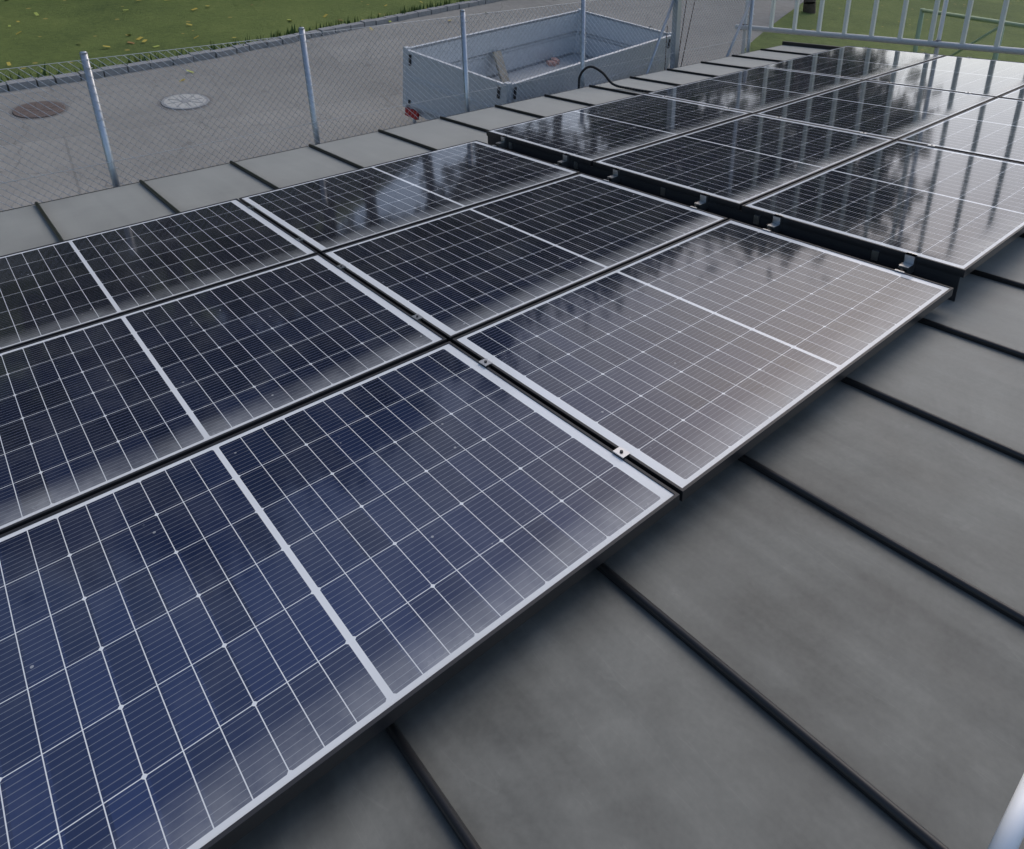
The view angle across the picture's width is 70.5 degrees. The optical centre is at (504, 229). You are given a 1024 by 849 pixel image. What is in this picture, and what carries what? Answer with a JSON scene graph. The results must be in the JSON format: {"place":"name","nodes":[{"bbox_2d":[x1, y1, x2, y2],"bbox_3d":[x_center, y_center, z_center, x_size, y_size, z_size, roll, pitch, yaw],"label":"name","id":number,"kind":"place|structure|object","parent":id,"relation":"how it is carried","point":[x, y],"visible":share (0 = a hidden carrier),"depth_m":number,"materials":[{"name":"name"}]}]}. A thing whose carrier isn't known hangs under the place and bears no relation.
{"place":"outdoors","nodes":[
{"label":"outdoors","id":0,"kind":"place"},
{"bbox_2d":[0,0,803,210],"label":"road","id":1,"kind":"structure","parent":0,"point":[761,12],"depth_m":9.08,"materials":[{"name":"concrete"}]},
{"bbox_2d":[8,101,68,119],"bbox_3d":[-5.388,-1.394,8.380,0.604,0.016,0.604,-19,38,-35],"label":"manhole cover","id":2,"kind":"object","parent":1,"relation":"on","point":[39,106],"visible":0.84,"depth_m":8.35,"materials":[{"name":"orange metal"}]},
{"bbox_2d":[157,93,212,110],"bbox_3d":[-3.944,-1.589,8.940,0.638,0.016,0.638,-19,38,-35],"label":"manhole cover","id":3,"kind":"object","parent":1,"relation":"on","point":[189,103],"visible":0.86,"depth_m":8.90,"materials":[{"name":"metal"}]},
{"bbox_2d":[6,0,486,81],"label":"fallen leaves","id":4,"kind":"object","parent":1,"relation":"on","point":[139,38],"visible":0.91,"depth_m":10.99,"materials":[{"name":"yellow plant"}]},
{"bbox_2d":[0,0,502,91],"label":"kerb stones","id":5,"kind":"object","parent":1,"relation":"on","point":[349,26],"visible":0.88,"depth_m":10.57,"materials":[{"name":"stone"}]},
{"bbox_2d":[0,0,754,210],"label":"chainlink fence","id":6,"kind":"object","parent":1,"relation":"on","point":[676,6],"visible":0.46,"depth_m":6.14,"materials":[{"name":"silver metal"}]},
{"bbox_2d":[403,8,671,122],"bbox_3d":[1.041,-2.109,9.560,2.060,1.070,5.052,26,36,32],"label":"trailer","id":7,"kind":"object","parent":1,"relation":"on","point":[458,71],"visible":0.41,"depth_m":8.90,"materials":[{"name":"grey metal"}]},
{"bbox_2d":[664,0,694,69],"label":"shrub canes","id":8,"kind":"object","parent":1,"relation":"on","point":[681,36],"visible":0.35,"depth_m":9.10,"materials":[{"name":"brown plant"}]},
{"bbox_2d":[735,0,1023,54],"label":"metal railing","id":9,"kind":"object","parent":1,"relation":"on","point":[937,43],"visible":0.38,"depth_m":8.61,"materials":[{"name":"white metal"}]},
{"bbox_2d":[0,0,1023,90],"bbox_3d":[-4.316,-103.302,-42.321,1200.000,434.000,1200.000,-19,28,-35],"label":"ground grass","id":10,"kind":"structure","parent":0,"point":[55,31],"depth_m":12.45,"materials":[{"name":"green plant"}]},
{"bbox_2d":[0,0,470,83],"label":"grass tufts","id":11,"kind":"object","parent":10,"relation":"on","point":[292,31],"visible":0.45,"depth_m":11.45,"materials":[{"name":"green plant"}]},
{"bbox_2d":[0,41,1023,848],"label":"roof","id":12,"kind":"structure","parent":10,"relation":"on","point":[802,629],"depth_m":1.62,"materials":[{"name":"metal"}]},
{"bbox_2d":[248,47,971,459],"bbox_3d":[0.844,-0.199,4.127,10.760,0.160,3.162,-19,28,-35],"label":"panel mounting hardware","id":13,"kind":"object","parent":12,"relation":"on","point":[908,265],"visible":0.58,"depth_m":3.67,"materials":[{"name":"black metal"}]},
{"bbox_2d":[0,198,317,351],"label":"solar panel","id":14,"kind":"object","parent":13,"relation":"in","point":[49,290],"visible":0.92,"depth_m":3.39,"materials":[{"name":"black glass"}]},
{"bbox_2d":[0,253,446,534],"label":"solar panel","id":15,"kind":"object","parent":13,"relation":"in","point":[86,411],"visible":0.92,"depth_m":2.54,"materials":[{"name":"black glass"}]},
{"bbox_2d":[0,341,679,848],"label":"solar panel","id":16,"kind":"object","parent":13,"relation":"in","point":[228,641],"visible":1,"depth_m":1.68,"materials":[{"name":"blue glass"}]},
{"bbox_2d":[239,140,579,254],"bbox_3d":[-0.544,-0.257,4.361,1.746,0.036,1.054,-19,28,-35],"label":"solar panel","id":17,"kind":"object","parent":13,"relation":"in","point":[324,214],"visible":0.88,"depth_m":4.25,"materials":[{"name":"black glass"}]},
{"bbox_2d":[322,173,727,342],"bbox_3d":[0.134,0.040,3.594,1.746,0.035,1.054,-19,28,-35],"label":"solar panel","id":18,"kind":"object","parent":13,"relation":"in","point":[450,277],"visible":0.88,"depth_m":3.46,"materials":[{"name":"black glass"}]},
{"bbox_2d":[486,93,751,165],"bbox_3d":[0.873,-0.792,5.409,1.746,0.037,1.054,-19,28,-35],"label":"solar panel","id":19,"kind":"object","parent":13,"relation":"in","point":[589,135],"visible":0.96,"depth_m":5.30,"materials":[{"name":"black glass"}]},
{"bbox_2d":[453,219,953,500],"bbox_3d":[0.814,0.336,2.824,1.746,0.035,1.054,-19,28,-35],"label":"solar panel","id":20,"kind":"object","parent":13,"relation":"in","point":[687,367],"visible":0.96,"depth_m":2.64,"materials":[{"name":"black glass"}]},
{"bbox_2d":[593,113,894,209],"bbox_3d":[1.554,-0.494,4.638,1.746,0.035,1.054,-19,28,-35],"label":"solar panel","id":21,"kind":"object","parent":13,"relation":"in","point":[737,163],"visible":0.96,"depth_m":4.51,"materials":[{"name":"black glass"}]},
{"bbox_2d":[646,66,862,113],"bbox_3d":[2.231,-1.256,6.423,1.746,0.037,1.054,-19,28,-35],"label":"solar panel","id":22,"kind":"object","parent":13,"relation":"in","point":[754,90],"visible":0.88,"depth_m":6.35,"materials":[{"name":"black glass"}]},
{"bbox_2d":[763,46,944,79],"bbox_3d":[3.588,-1.722,7.443,1.746,0.036,1.054,-19,28,-35],"label":"solar panel","id":23,"kind":"object","parent":13,"relation":"in","point":[863,63],"visible":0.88,"depth_m":7.39,"materials":[{"name":"black glass"}]},
{"bbox_2d":[755,80,995,140],"bbox_3d":[2.908,-0.958,5.656,1.746,0.037,1.054,-19,28,-35],"label":"solar panel","id":24,"kind":"object","parent":13,"relation":"in","point":[889,110],"visible":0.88,"depth_m":5.58,"materials":[{"name":"black glass"}]},
{"bbox_2d":[741,140,1023,277],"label":"solar panel","id":25,"kind":"object","parent":13,"relation":"in","point":[957,213],"visible":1,"depth_m":3.69,"materials":[{"name":"black glass"}]},
{"bbox_2d":[867,55,1023,97],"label":"solar panel","id":26,"kind":"object","parent":13,"relation":"in","point":[990,77],"visible":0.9,"depth_m":6.59,"materials":[{"name":"black glass"}]},
{"bbox_2d":[898,97,1023,162],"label":"solar panel","id":27,"kind":"object","parent":13,"relation":"in","point":[993,128],"visible":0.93,"depth_m":4.86,"materials":[{"name":"black glass"}]},
{"bbox_2d":[999,86,1023,99],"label":"solar panel","id":28,"kind":"object","parent":13,"relation":"in","point":[1018,93],"visible":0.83,"depth_m":5.83,"materials":[{"name":"black glass"}]},
{"bbox_2d":[578,65,652,92],"bbox_3d":[1.374,-1.074,7.054,0.156,0.912,1.632,-22,30,-40],"label":"conduit cable","id":29,"kind":"object","parent":12,"relation":"attached to","point":[609,80],"visible":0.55,"depth_m":7.27,"materials":[{"name":"black rubber"}]},
{"bbox_2d":[803,0,815,13],"bbox_3d":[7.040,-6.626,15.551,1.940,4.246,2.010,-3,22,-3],"label":"trash bin","id":30,"kind":"object","parent":10,"relation":"on","point":[809,6],"visible":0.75,"depth_m":16.35,"materials":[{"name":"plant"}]},
{"bbox_2d":[913,8,1023,59],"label":"soccer goal","id":31,"kind":"object","parent":10,"relation":"on","point":[961,16],"visible":0.39,"depth_m":10.39,"materials":[{"name":"green"}]},
{"bbox_2d":[987,774,1023,848],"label":"white bar","id":32,"kind":"object","parent":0,"point":[1009,833],"visible":1,"depth_m":0.43,"materials":[{"name":"white"}]}
]}

